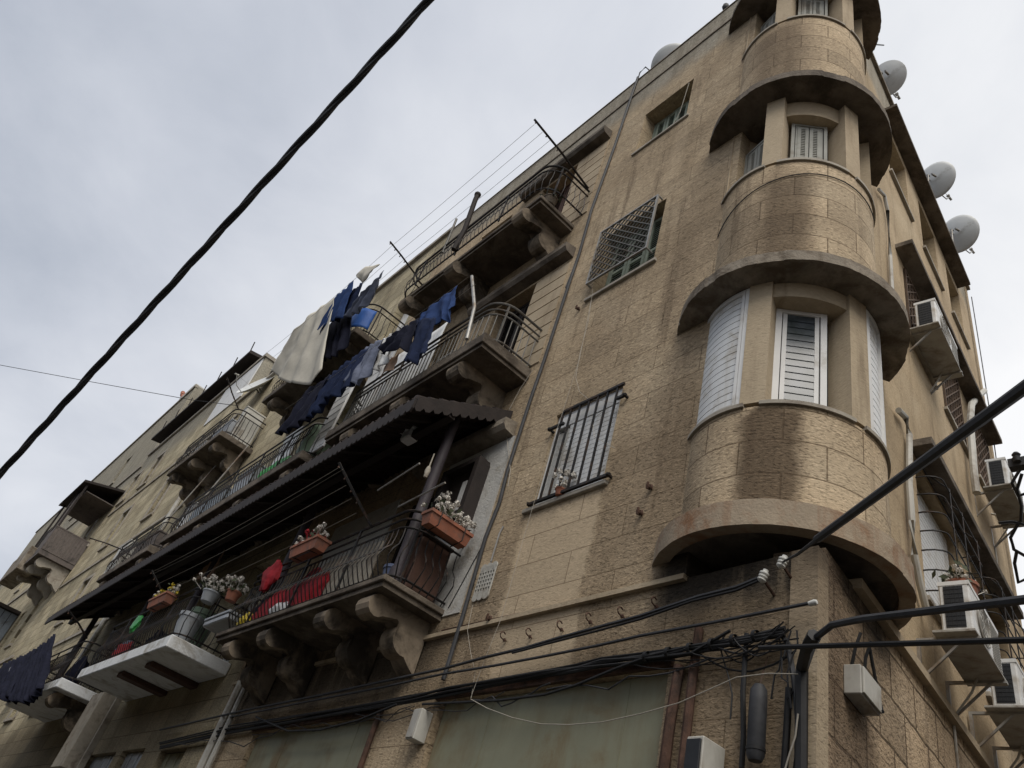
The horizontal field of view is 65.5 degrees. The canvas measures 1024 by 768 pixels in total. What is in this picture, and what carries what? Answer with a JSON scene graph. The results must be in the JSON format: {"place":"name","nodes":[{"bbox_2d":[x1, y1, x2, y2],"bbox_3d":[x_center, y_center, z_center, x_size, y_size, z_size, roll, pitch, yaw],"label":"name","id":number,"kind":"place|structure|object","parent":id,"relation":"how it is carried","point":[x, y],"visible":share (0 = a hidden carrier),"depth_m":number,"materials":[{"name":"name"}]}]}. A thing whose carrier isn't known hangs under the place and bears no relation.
{"place":"outdoors","nodes":[
{"label":"outdoors","id":0,"kind":"place"},
{"bbox_2d":[229,406,265,445],"bbox_3d":[-6.424,1.083,19.210,0.524,0.990,0.274,39,-43,-23],"label":"storage box","id":1,"kind":"object","parent":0,"point":[255,413],"visible":0.66,"depth_m":19.15,"materials":[{"name":"plastic"}]},
{"bbox_2d":[296,423,330,456],"bbox_3d":[-3.222,1.058,12.994,0.489,0.750,0.494,39,-43,-23],"label":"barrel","id":2,"kind":"object","parent":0,"point":[311,440],"visible":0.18,"depth_m":12.84,"materials":[{"name":"plastic"}]},
{"bbox_2d":[0,0,1023,628],"label":"sky","id":3,"kind":"structure","parent":0,"point":[131,130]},
{"bbox_3d":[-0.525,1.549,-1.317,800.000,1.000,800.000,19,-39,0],"label":"ground","id":4,"kind":"structure","parent":0,"visible":0},
{"bbox_2d":[0,602,20,640],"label":"sheet clad house","id":5,"kind":"structure","parent":4,"relation":"on","point":[8,615],"depth_m":33.53,"materials":[{"name":"grey metal"}]},
{"bbox_2d":[0,384,202,667],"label":"tall house","id":6,"kind":"structure","parent":4,"relation":"on","point":[37,574],"depth_m":32.20,"materials":[{"name":"yellow stone"}]},
{"bbox_2d":[0,227,451,767],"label":"stone house","id":7,"kind":"structure","parent":4,"relation":"on","point":[120,710],"depth_m":15.76,"materials":[{"name":"beige stone"}]},
{"bbox_2d":[0,654,25,702],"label":"black garment","id":8,"kind":"object","parent":7,"relation":"hanging from","point":[6,687],"visible":0.88,"depth_m":17.41,"materials":[{"name":"fabric"}]},
{"bbox_2d":[7,649,36,704],"bbox_3d":[-10.264,6.128,16.770,0.168,1.418,3.214,39,-43,-23],"label":"black garment","id":9,"kind":"object","parent":7,"relation":"hanging from","point":[21,672],"visible":0.7,"depth_m":16.87,"materials":[{"name":"fabric"}]},
{"bbox_2d":[16,642,45,705],"bbox_3d":[-9.627,5.790,16.053,0.193,1.576,3.547,39,-43,-23],"label":"black garment","id":10,"kind":"object","parent":7,"relation":"hanging from","point":[25,688],"visible":0.81,"depth_m":15.70,"materials":[{"name":"fabric"}]},
{"bbox_2d":[28,634,55,699],"bbox_3d":[-9.319,5.572,15.861,0.174,1.601,2.763,39,-43,-23],"label":"black garment","id":11,"kind":"object","parent":7,"relation":"hanging from","point":[38,684],"visible":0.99,"depth_m":15.38,"materials":[{"name":"fabric"}]},
{"bbox_2d":[64,656,88,683],"bbox_3d":[-8.663,5.767,15.759,0.295,0.825,0.788,39,-43,-23],"label":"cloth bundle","id":12,"kind":"object","parent":7,"relation":"on","point":[75,668],"visible":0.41,"depth_m":15.62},
{"bbox_2d":[75,496,180,663],"bbox_3d":[-9.593,4.524,20.700,0.111,8.100,0.111,24,-39,-6],"label":"drain pipe","id":13,"kind":"object","parent":7,"relation":"attached to","point":[104,620],"visible":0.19,"depth_m":19.48,"materials":[{"name":"plastic"}]},
{"bbox_2d":[147,583,180,611],"bbox_3d":[-5.389,3.336,12.402,0.312,0.346,1.224,39,-43,-23],"label":"flower box","id":14,"kind":"object","parent":7,"relation":"attached to","point":[159,600],"visible":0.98,"depth_m":12.22,"materials":[{"name":"ceramic"}]},
{"bbox_2d":[173,610,203,641],"bbox_3d":[-4.680,3.513,11.416,0.362,0.400,0.367,39,-43,-23],"label":"bucket","id":15,"kind":"object","parent":7,"relation":"on","point":[189,622],"visible":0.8,"depth_m":11.35,"materials":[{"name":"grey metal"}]},
{"bbox_2d":[189,606,215,647],"bbox_3d":[-4.614,3.622,11.646,0.426,0.580,0.432,39,-43,-23],"label":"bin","id":16,"kind":"object","parent":7,"relation":"on","point":[203,613],"visible":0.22,"depth_m":11.61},
{"bbox_2d":[192,572,230,605],"bbox_3d":[-4.270,2.942,11.389,0.561,0.412,0.636,39,-43,-23],"label":"flower pot","id":17,"kind":"object","parent":7,"relation":"attached to","point":[211,595],"visible":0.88,"depth_m":11.28,"materials":[{"name":"grey metal"}]},
{"bbox_2d":[218,575,256,603],"bbox_3d":[-3.799,2.809,10.940,0.453,0.382,0.454,-1,-43,23],"label":"flower pot","id":18,"kind":"object","parent":7,"relation":"attached to","point":[233,594],"visible":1,"depth_m":10.85,"materials":[{"name":"ceramic"}]},
{"bbox_2d":[235,373,272,393],"bbox_3d":[-7.356,0.112,22.505,0.943,1.416,0.943,19,-39,0],"label":"satellite dish","id":19,"kind":"object","parent":7,"relation":"attached to","point":[256,385],"visible":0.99,"depth_m":22.70,"materials":[{"name":"metal"}]},
{"bbox_2d":[44,395,512,677],"bbox_3d":[-5.647,3.571,13.445,1.208,2.596,15.170,39,-43,-23],"label":"tiled awning","id":20,"kind":"object","parent":7,"relation":"attached to","point":[404,436],"visible":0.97,"depth_m":10.92,"materials":[{"name":"metal"}]},
{"bbox_2d":[309,384,355,454],"bbox_3d":[-2.865,0.462,12.908,0.051,1.580,0.520,39,-43,-23],"label":"white board","id":21,"kind":"object","parent":7,"relation":"on","point":[336,410],"visible":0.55,"depth_m":12.75,"materials":[{"name":"paint"}]},
{"bbox_2d":[351,308,376,329],"bbox_3d":[-2.969,-1.150,14.890,0.827,0.536,0.187,-12,-48,32],"label":"blue tarpaulin","id":22,"kind":"object","parent":7,"relation":"attached to","point":[364,318],"visible":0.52,"depth_m":14.73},
{"bbox_2d":[195,0,1023,767],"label":"corner building","id":23,"kind":"structure","parent":4,"relation":"on","point":[757,372],"depth_m":7.65,"materials":[{"name":"stone"}]},
{"bbox_2d":[0,0,433,478],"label":"overhead cable","id":24,"kind":"object","parent":23,"relation":"attached to","point":[305,136],"visible":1,"depth_m":4.73,"materials":[{"name":"rubber"}]},
{"bbox_2d":[196,680,241,767],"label":"drain pipe","id":25,"kind":"object","parent":23,"relation":"attached to","point":[208,750],"visible":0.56,"depth_m":10.13,"materials":[{"name":"plastic"}]},
{"bbox_2d":[203,609,240,633],"bbox_3d":[-3.712,3.338,10.793,0.724,0.120,0.844,39,-43,-23],"label":"storage box","id":26,"kind":"object","parent":23,"relation":"on","point":[216,623],"visible":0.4,"depth_m":10.63,"materials":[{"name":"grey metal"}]},
{"bbox_2d":[205,687,246,767],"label":"drain pipe","id":27,"kind":"object","parent":23,"relation":"attached to","point":[223,732],"visible":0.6,"depth_m":9.88,"materials":[{"name":"plastic"}]},
{"bbox_2d":[259,559,282,592],"bbox_3d":[-3.033,2.409,10.017,0.138,0.442,0.446,39,-43,-23],"label":"cloth bundle","id":28,"kind":"object","parent":23,"relation":"hanging from","point":[271,575],"visible":1,"depth_m":9.92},
{"bbox_2d":[283,567,330,605],"bbox_3d":[-2.396,2.444,9.248,0.224,0.649,1.072,39,-43,-23],"label":"cloth bundle","id":29,"kind":"object","parent":23,"relation":"on","point":[311,590],"visible":0.35,"depth_m":9.01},
{"bbox_2d":[289,522,331,562],"bbox_3d":[-2.341,1.862,9.268,0.309,0.352,0.969,39,-43,-23],"label":"flower box","id":30,"kind":"object","parent":23,"relation":"attached to","point":[316,544],"visible":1,"depth_m":9.13,"materials":[{"name":"ceramic"}]},
{"bbox_2d":[255,703,396,731],"bbox_3d":[-2.064,3.501,8.324,0.026,0.278,3.090,39,-43,-23],"label":"cable","id":31,"kind":"object","parent":23,"relation":"attached to","point":[340,724],"visible":1,"depth_m":7.94,"materials":[{"name":"black rubber"}]},
{"bbox_2d":[321,541,384,594],"bbox_3d":[-1.861,2.141,8.744,0.046,0.640,1.330,39,-43,-23],"label":"slatted screen","id":32,"kind":"object","parent":23,"relation":"on","point":[374,559],"visible":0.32,"depth_m":8.62,"materials":[{"name":"wood"}]},
{"bbox_2d":[337,462,371,525],"bbox_3d":[-1.724,1.201,8.731,0.620,0.541,0.039,28,-40,-11],"label":"clothes rod","id":33,"kind":"object","parent":23,"relation":"attached to","point":[354,494],"visible":1,"depth_m":8.72,"materials":[{"name":"black metal"}]},
{"bbox_2d":[153,467,355,592],"bbox_3d":[-3.743,2.232,10.740,0.408,0.418,5.970,39,-43,-23],"label":"clothes line","id":34,"kind":"object","parent":33,"relation":"attached to","point":[261,531],"visible":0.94,"depth_m":10.09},
{"bbox_2d":[357,708,383,767],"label":"rusty pipe","id":35,"kind":"object","parent":23,"relation":"attached to","point":[367,746],"visible":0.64,"depth_m":7.35,"materials":[{"name":"metal"}]},
{"bbox_2d":[286,277,473,408],"bbox_3d":[-2.226,-0.409,12.124,0.146,0.066,5.200,39,-43,-23],"label":"clothes line","id":36,"kind":"object","parent":23,"relation":"attached to","point":[396,330],"visible":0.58,"depth_m":11.33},
{"bbox_2d":[275,374,329,435],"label":"navy overalls","id":37,"kind":"object","parent":36,"relation":"hanging from","point":[298,414],"visible":0.98,"depth_m":12.93,"materials":[{"name":"blue fabric"}]},
{"bbox_2d":[305,357,352,422],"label":"navy overalls","id":38,"kind":"object","parent":36,"relation":"hanging from","point":[320,403],"visible":0.87,"depth_m":12.41,"materials":[{"name":"fabric"}]},
{"bbox_2d":[329,347,368,398],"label":"dark trousers","id":39,"kind":"object","parent":36,"relation":"hanging from","point":[339,388],"visible":0.94,"depth_m":12.03,"materials":[{"name":"blue fabric"}]},
{"bbox_2d":[343,338,383,385],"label":"denim jeans","id":40,"kind":"object","parent":36,"relation":"hanging from","point":[362,371],"visible":0.94,"depth_m":11.68,"materials":[{"name":"fabric"}]},
{"bbox_2d":[378,316,420,354],"bbox_3d":[-1.605,-0.565,11.132,0.112,0.755,1.142,39,-43,-23],"label":"black jumper","id":41,"kind":"object","parent":36,"relation":"hanging from","point":[402,338],"visible":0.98,"depth_m":11.16,"materials":[{"name":"fabric"}]},
{"bbox_2d":[404,317,435,364],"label":"dark trousers","id":42,"kind":"object","parent":36,"relation":"hanging from","point":[423,331],"visible":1,"depth_m":10.23,"materials":[{"name":"blue fabric"}]},
{"bbox_2d":[419,286,456,324],"bbox_3d":[-1.040,-0.922,10.758,0.098,0.795,0.980,39,-43,-23],"label":"blue shirt","id":43,"kind":"object","parent":36,"relation":"hanging from","point":[440,310],"visible":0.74,"depth_m":10.73,"materials":[{"name":"fabric"}]},
{"bbox_2d":[360,322,447,410],"bbox_3d":[-1.708,-0.045,11.847,0.054,1.526,1.812,39,-43,-23],"label":"white sheet","id":44,"kind":"object","parent":23,"relation":"on","point":[438,332],"visible":0.34,"depth_m":11.88,"materials":[{"name":"fabric"}]},
{"bbox_2d":[405,708,432,744],"bbox_3d":[-0.802,2.952,6.869,0.138,0.260,0.120,39,-43,-23],"label":"meter box","id":45,"kind":"object","parent":23,"relation":"attached to","point":[418,727],"visible":1,"depth_m":6.82,"materials":[{"name":"plastic"}]},
{"bbox_2d":[401,531,453,602],"bbox_3d":[-0.939,1.894,8.062,0.404,0.630,0.384,39,-43,-23],"label":"storage box","id":46,"kind":"object","parent":23,"relation":"on","point":[418,566],"visible":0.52,"depth_m":7.93,"materials":[{"name":"brown wood"}]},
{"bbox_2d":[421,495,476,548],"bbox_3d":[-0.610,1.371,8.015,0.364,0.408,0.702,-16,-50,35],"label":"flower box","id":47,"kind":"object","parent":23,"relation":"attached to","point":[445,527],"visible":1,"depth_m":7.94,"materials":[{"name":"ceramic"}]},
{"bbox_2d":[423,455,489,535],"bbox_3d":[-0.599,1.207,8.944,0.166,0.900,0.700,39,-43,-23],"label":"window","id":48,"kind":"structure","parent":23,"relation":"attached to","point":[465,483],"depth_m":8.87,"materials":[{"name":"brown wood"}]},
{"bbox_2d":[451,191,480,251],"bbox_3d":[-0.743,-2.700,13.110,0.119,1.463,0.161,-7,-45,28],"label":"pole","id":49,"kind":"object","parent":23,"relation":"attached to","point":[477,196],"visible":0.99,"depth_m":13.06,"materials":[{"name":"grey metal"}]},
{"bbox_2d":[159,626,785,749],"bbox_3d":[-1.736,3.321,8.027,0.063,0.293,10.189,39,-43,-23],"label":"cable bundle","id":50,"kind":"object","parent":23,"relation":"attached to","point":[592,664],"visible":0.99,"depth_m":6.52,"materials":[{"name":"black rubber"}]},
{"bbox_2d":[173,658,710,746],"bbox_3d":[-1.747,3.392,7.927,0.011,0.254,9.089,39,-43,-23],"label":"wire tangle","id":51,"kind":"object","parent":50,"relation":"attached to","point":[625,678],"visible":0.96,"depth_m":6.48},
{"bbox_2d":[631,621,798,718],"bbox_3d":[1.177,1.788,4.919,0.078,0.564,1.310,39,-43,-23],"label":"wire tangle","id":52,"kind":"object","parent":50,"relation":"attached to","point":[749,652],"visible":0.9,"depth_m":4.76,"materials":[{"name":"black rubber"}]},
{"bbox_2d":[739,633,748,767],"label":"cable","id":53,"kind":"object","parent":50,"relation":"hanging from","point":[743,715],"visible":1,"depth_m":4.57,"materials":[{"name":"black rubber"}]},
{"bbox_2d":[472,561,497,601],"bbox_3d":[-0.254,1.874,7.550,0.020,0.398,0.246,39,-43,-23],"label":"vent cover","id":54,"kind":"object","parent":23,"relation":"attached to","point":[485,581],"visible":1,"depth_m":7.54,"materials":[{"name":"plastic"}]},
{"bbox_2d":[498,301,529,352],"bbox_3d":[-0.025,-0.416,11.112,0.100,1.974,0.924,39,-43,-23],"label":"balcony door","id":55,"kind":"structure","parent":23,"relation":"in","point":[524,308],"depth_m":11.63,"materials":[{"name":"brown wood"}]},
{"bbox_2d":[230,602,807,717],"bbox_3d":[-0.887,2.719,7.293,0.021,0.113,8.104,39,-43,-23],"label":"cable","id":56,"kind":"object","parent":23,"relation":"attached to","point":[630,638],"visible":1,"depth_m":5.92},
{"bbox_2d":[441,76,637,680],"bbox_3d":[0.753,-1.294,10.326,0.040,10.557,0.262,39,-43,-23],"label":"wall conduit","id":57,"kind":"object","parent":23,"relation":"attached to","point":[466,602],"depth_m":8.82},
{"bbox_2d":[534,119,588,188],"bbox_3d":[0.730,-3.328,11.563,0.054,0.092,1.311,-21,-53,38],"label":"clothes rod","id":58,"kind":"object","parent":23,"relation":"attached to","point":[560,151],"visible":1,"depth_m":11.53,"materials":[{"name":"black metal"}]},
{"bbox_2d":[263,124,556,358],"bbox_3d":[-2.377,-1.978,14.300,0.466,0.136,8.780,39,-43,-23],"label":"clothes line","id":59,"kind":"object","parent":58,"relation":"attached to","point":[439,218],"visible":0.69,"depth_m":12.88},
{"bbox_2d":[271,298,333,384],"bbox_3d":[-4.047,-0.504,15.046,0.277,2.710,3.650,39,-43,-23],"label":"bed sheet","id":60,"kind":"object","parent":59,"relation":"hanging from","point":[299,360],"visible":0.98,"depth_m":15.15,"materials":[{"name":"beige fabric"}]},
{"bbox_2d":[317,280,353,334],"bbox_3d":[-3.397,-1.331,14.940,0.172,0.989,1.367,39,-43,-23],"label":"blue towel","id":61,"kind":"object","parent":59,"relation":"hanging from","point":[340,302],"visible":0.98,"depth_m":14.78,"materials":[{"name":"fabric"}]},
{"bbox_2d":[323,316,351,361],"bbox_3d":[-3.277,-0.854,14.714,0.119,1.583,2.066,39,-43,-23],"label":"dark sheet","id":62,"kind":"object","parent":59,"relation":"hanging from","point":[338,337],"visible":0.83,"depth_m":14.44,"materials":[{"name":"black fabric"}]},
{"bbox_2d":[344,270,383,317],"bbox_3d":[-2.564,-1.481,13.761,0.173,0.560,1.156,39,-43,-23],"label":"grey shirt","id":63,"kind":"object","parent":59,"relation":"hanging from","point":[365,297],"visible":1,"depth_m":13.60,"materials":[{"name":"fabric"}]},
{"bbox_2d":[552,468,576,496],"bbox_3d":[0.503,0.937,7.542,0.233,0.326,0.343,6,-40,15],"label":"flower pot","id":64,"kind":"object","parent":23,"relation":"on","point":[557,489],"visible":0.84,"depth_m":7.46,"materials":[{"name":"ceramic"}]},
{"bbox_2d":[521,382,628,515],"bbox_3d":[0.676,0.641,7.776,0.210,1.247,1.170,39,-43,-23],"label":"window","id":65,"kind":"structure","parent":23,"relation":"in","point":[575,448],"depth_m":7.74,"materials":[{"name":"white paint"}]},
{"bbox_2d":[422,629,730,704],"bbox_3d":[0.279,2.195,5.950,0.021,0.278,3.221,39,-43,-23],"label":"cable","id":66,"kind":"object","parent":23,"relation":"attached to","point":[723,634],"visible":0.99,"depth_m":5.63,"materials":[{"name":"black rubber"}]},
{"bbox_2d":[584,194,662,302],"bbox_3d":[1.470,-1.610,9.726,0.335,1.290,1.120,39,-43,-23],"label":"window","id":67,"kind":"structure","parent":23,"relation":"in","point":[635,253],"depth_m":9.75,"materials":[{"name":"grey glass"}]},
{"bbox_2d":[471,673,797,724],"bbox_3d":[0.594,2.128,5.341,0.009,0.293,2.969,39,-43,-23],"label":"cable","id":68,"kind":"object","parent":23,"relation":"hanging from","point":[646,711],"visible":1,"depth_m":4.97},
{"bbox_2d":[512,580,758,653],"bbox_3d":[0.785,1.691,5.688,0.017,0.197,2.338,39,-43,-23],"label":"cable","id":69,"kind":"object","parent":23,"relation":"attached to","point":[658,612],"visible":1,"depth_m":5.53,"materials":[{"name":"black rubber"}]},
{"bbox_2d":[631,100,688,156],"bbox_3d":[2.302,-3.794,11.562,0.320,1.102,1.030,39,-43,-23],"label":"window","id":70,"kind":"structure","parent":23,"relation":"in","point":[667,123],"depth_m":11.82,"materials":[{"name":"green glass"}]},
{"bbox_2d":[651,43,680,67],"bbox_3d":[2.677,-5.221,13.365,0.681,0.950,0.674,30,-40,-13],"label":"satellite dish","id":71,"kind":"object","parent":23,"relation":"attached to","point":[662,53],"visible":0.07,"depth_m":13.49,"materials":[{"name":"metal"}]},
{"bbox_2d":[658,663,684,767],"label":"rusty pipe","id":72,"kind":"object","parent":23,"relation":"attached to","point":[665,757],"visible":0.88,"depth_m":4.91,"materials":[{"name":"metal"}]},
{"bbox_2d":[677,627,703,767],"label":"rusty pipe","id":73,"kind":"object","parent":23,"relation":"attached to","point":[687,722],"visible":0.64,"depth_m":4.89,"materials":[{"name":"metal"}]},
{"bbox_2d":[684,736,724,767],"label":"wall box","id":74,"kind":"object","parent":23,"relation":"attached to","point":[703,752],"visible":1,"depth_m":4.45,"materials":[{"name":"plastic"}]},
{"bbox_2d":[697,288,749,423],"bbox_3d":[1.776,-0.193,6.795,0.116,1.365,0.624,29,-40,-13],"label":"turret window","id":75,"kind":"structure","parent":23,"relation":"in","point":[722,375],"depth_m":6.71,"materials":[{"name":"white paint"}]},
{"bbox_2d":[744,139,763,174],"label":"turret window","id":76,"kind":"structure","parent":23,"relation":"in","point":[753,159],"depth_m":8.86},
{"bbox_2d":[745,656,767,763],"bbox_3d":[1.389,1.805,4.496,0.107,0.631,0.119,10,-40,11],"label":"splice cylinder","id":77,"kind":"object","parent":23,"relation":"attached to","point":[755,749],"visible":1,"depth_m":4.38,"materials":[{"name":"plastic"}]},
{"bbox_2d":[757,569,774,596],"bbox_3d":[1.609,1.242,4.972,0.174,0.135,0.071,31,-41,-15],"label":"insulator","id":78,"kind":"object","parent":23,"relation":"attached to","point":[763,576],"visible":1,"depth_m":4.96,"materials":[{"name":"ceramic"}]},
{"bbox_2d":[159,576,757,730],"bbox_3d":[-1.783,3.128,8.308,0.032,0.373,10.202,39,-43,-23],"label":"cable","id":79,"kind":"object","parent":78,"relation":"attached to","point":[552,639],"visible":0.99,"depth_m":6.55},
{"bbox_2d":[776,554,791,579],"bbox_3d":[1.714,1.144,4.925,0.174,0.135,0.071,31,-41,-15],"label":"insulator","id":80,"kind":"object","parent":23,"relation":"attached to","point":[780,564],"visible":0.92,"depth_m":4.91,"materials":[{"name":"ceramic"}]},
{"bbox_2d":[782,379,1023,562],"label":"overhead cable","id":81,"kind":"object","parent":80,"relation":"attached to","point":[1002,403],"visible":1,"depth_m":2.80,"materials":[{"name":"rubber"}]},
{"bbox_2d":[780,687,791,767],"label":"cable","id":82,"kind":"object","parent":23,"relation":"attached to","point":[786,733],"visible":0.9,"depth_m":4.30,"materials":[{"name":"black rubber"}]},
{"bbox_2d":[771,308,826,405],"bbox_3d":[2.336,-0.168,6.465,0.415,1.195,0.040,9,-40,12],"label":"turret window","id":83,"kind":"structure","parent":23,"relation":"in","point":[803,372],"depth_m":6.49,"materials":[{"name":"white paint"}]},
{"bbox_2d":[794,629,821,767],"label":"pipe","id":84,"kind":"object","parent":23,"relation":"attached to","point":[805,657],"visible":0.86,"depth_m":4.21,"materials":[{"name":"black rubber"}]},
{"bbox_2d":[758,636,1023,649],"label":"cable","id":85,"kind":"object","parent":84,"relation":"attached to","point":[978,641],"visible":1,"depth_m":3.37,"materials":[{"name":"black rubber"}]},
{"bbox_2d":[814,595,1023,639],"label":"cable","id":86,"kind":"object","parent":84,"relation":"attached to","point":[949,608],"visible":0.94,"depth_m":3.22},
{"bbox_2d":[789,123,826,159],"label":"turret window","id":87,"kind":"structure","parent":23,"relation":"in","point":[806,140],"depth_m":8.53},
{"bbox_2d":[797,0,827,15],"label":"turret window","id":88,"kind":"structure","parent":23,"relation":"in","point":[820,7],"depth_m":10.59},
{"bbox_2d":[843,632,883,715],"bbox_3d":[2.158,1.762,4.867,0.134,0.424,0.379,-17,-51,36],"label":"junction box","id":89,"kind":"object","parent":23,"relation":"attached to","point":[862,690],"visible":0.94,"depth_m":4.73,"materials":[{"name":"grey plastic"}]},
{"bbox_2d":[866,309,886,446],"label":"turret window","id":90,"kind":"structure","parent":23,"relation":"in","point":[877,411],"depth_m":6.50,"materials":[{"name":"white paint"}]},
{"bbox_2d":[877,188,893,288],"bbox_3d":[4.296,-1.657,9.142,0.044,1.918,0.344,-17,-51,36],"label":"drain pipe","id":91,"kind":"object","parent":23,"relation":"attached to","point":[890,261],"visible":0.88,"depth_m":9.22,"materials":[{"name":"plastic"}]},
{"bbox_2d":[879,60,906,99],"bbox_3d":[6.245,-4.935,13.101,0.572,0.814,0.559,19,-39,0],"label":"satellite dish","id":92,"kind":"object","parent":23,"relation":"attached to","point":[894,73],"visible":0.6,"depth_m":13.06,"materials":[{"name":"metal"}]},
{"bbox_2d":[895,407,928,606],"bbox_3d":[3.528,1.009,7.035,0.060,1.968,0.412,-17,-51,36],"label":"drain pipe","id":93,"kind":"object","parent":23,"relation":"attached to","point":[902,414],"visible":0.92,"depth_m":6.88,"materials":[{"name":"plastic"}]},
{"bbox_2d":[903,268,938,389],"bbox_3d":[4.891,-0.691,9.635,0.125,1.250,1.000,-17,-51,36],"label":"side window","id":94,"kind":"structure","parent":23,"relation":"in","point":[912,297],"depth_m":9.45,"materials":[{"name":"brown wood"}]},
{"bbox_2d":[909,298,962,394],"bbox_3d":[4.774,-0.145,9.019,0.452,1.355,1.024,-17,-51,36],"label":"air conditioner","id":95,"kind":"object","parent":23,"relation":"attached to","point":[933,338],"visible":0.97,"depth_m":9.08,"materials":[{"name":"metal"}]},
{"bbox_2d":[924,161,955,200],"bbox_3d":[7.771,-3.619,14.583,0.590,0.913,0.608,1,-42,21],"label":"satellite dish","id":96,"kind":"object","parent":23,"relation":"attached to","point":[941,176],"visible":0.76,"depth_m":14.48,"materials":[{"name":"metal"}]},
{"bbox_2d":[914,460,986,626],"bbox_3d":[4.168,1.745,7.594,0.348,1.535,1.550,-17,-51,36],"label":"side window","id":97,"kind":"structure","parent":23,"relation":"in","point":[934,545],"depth_m":7.75,"materials":[{"name":"white paint"}]},
{"bbox_2d":[942,378,968,458],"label":"side window","id":98,"kind":"structure","parent":23,"relation":"in","point":[953,410],"depth_m":10.21,"materials":[{"name":"brown wood"}]},
{"bbox_2d":[916,580,1008,767],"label":"air conditioner","id":99,"kind":"object","parent":23,"relation":"attached to","point":[977,665],"visible":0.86,"depth_m":6.28,"materials":[{"name":"white plastic"}]},
{"bbox_2d":[932,558,987,595],"bbox_3d":[3.778,1.701,6.677,0.545,0.364,0.328,33,-41,-17],"label":"flower pot","id":100,"kind":"object","parent":99,"relation":"on","point":[958,574],"visible":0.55,"depth_m":6.60,"materials":[{"name":"ceramic"}]},
{"bbox_2d":[946,215,979,253],"bbox_3d":[8.607,-2.780,15.216,0.647,0.964,0.627,9,-40,12],"label":"satellite dish","id":101,"kind":"object","parent":23,"relation":"attached to","point":[964,230],"visible":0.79,"depth_m":15.16,"materials":[{"name":"metal"}]},
{"bbox_2d":[967,388,987,494],"bbox_3d":[6.404,0.688,10.877,0.090,3.081,1.753,-17,-51,36],"label":"drain pipe","id":102,"kind":"object","parent":23,"relation":"attached to","point":[973,464],"visible":0.8,"depth_m":9.91,"materials":[{"name":"plastic"}]},
{"bbox_2d":[975,429,998,520],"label":"side window","id":103,"kind":"structure","parent":23,"relation":"in","point":[982,449],"depth_m":11.01,"materials":[{"name":"brown wood"}]},
{"bbox_2d":[968,658,1023,767],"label":"air conditioner","id":104,"kind":"object","parent":23,"relation":"attached to","point":[1005,711],"visible":0.77,"depth_m":6.88,"materials":[{"name":"metal"}]},
{"bbox_2d":[970,560,1023,754],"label":"side window","id":105,"kind":"structure","parent":23,"relation":"in","point":[988,693],"depth_m":8.47,"materials":[{"name":"white paint"}]},
{"bbox_2d":[974,457,1023,562],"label":"air conditioner","id":106,"kind":"object","parent":23,"relation":"attached to","point":[999,492],"visible":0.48,"depth_m":9.92,"materials":[{"name":"metal"}]},
{"bbox_2d":[998,451,1023,583],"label":"utility crossarm","id":107,"kind":"object","parent":23,"relation":"attached to","point":[1016,462],"visible":1,"depth_m":9.39,"materials":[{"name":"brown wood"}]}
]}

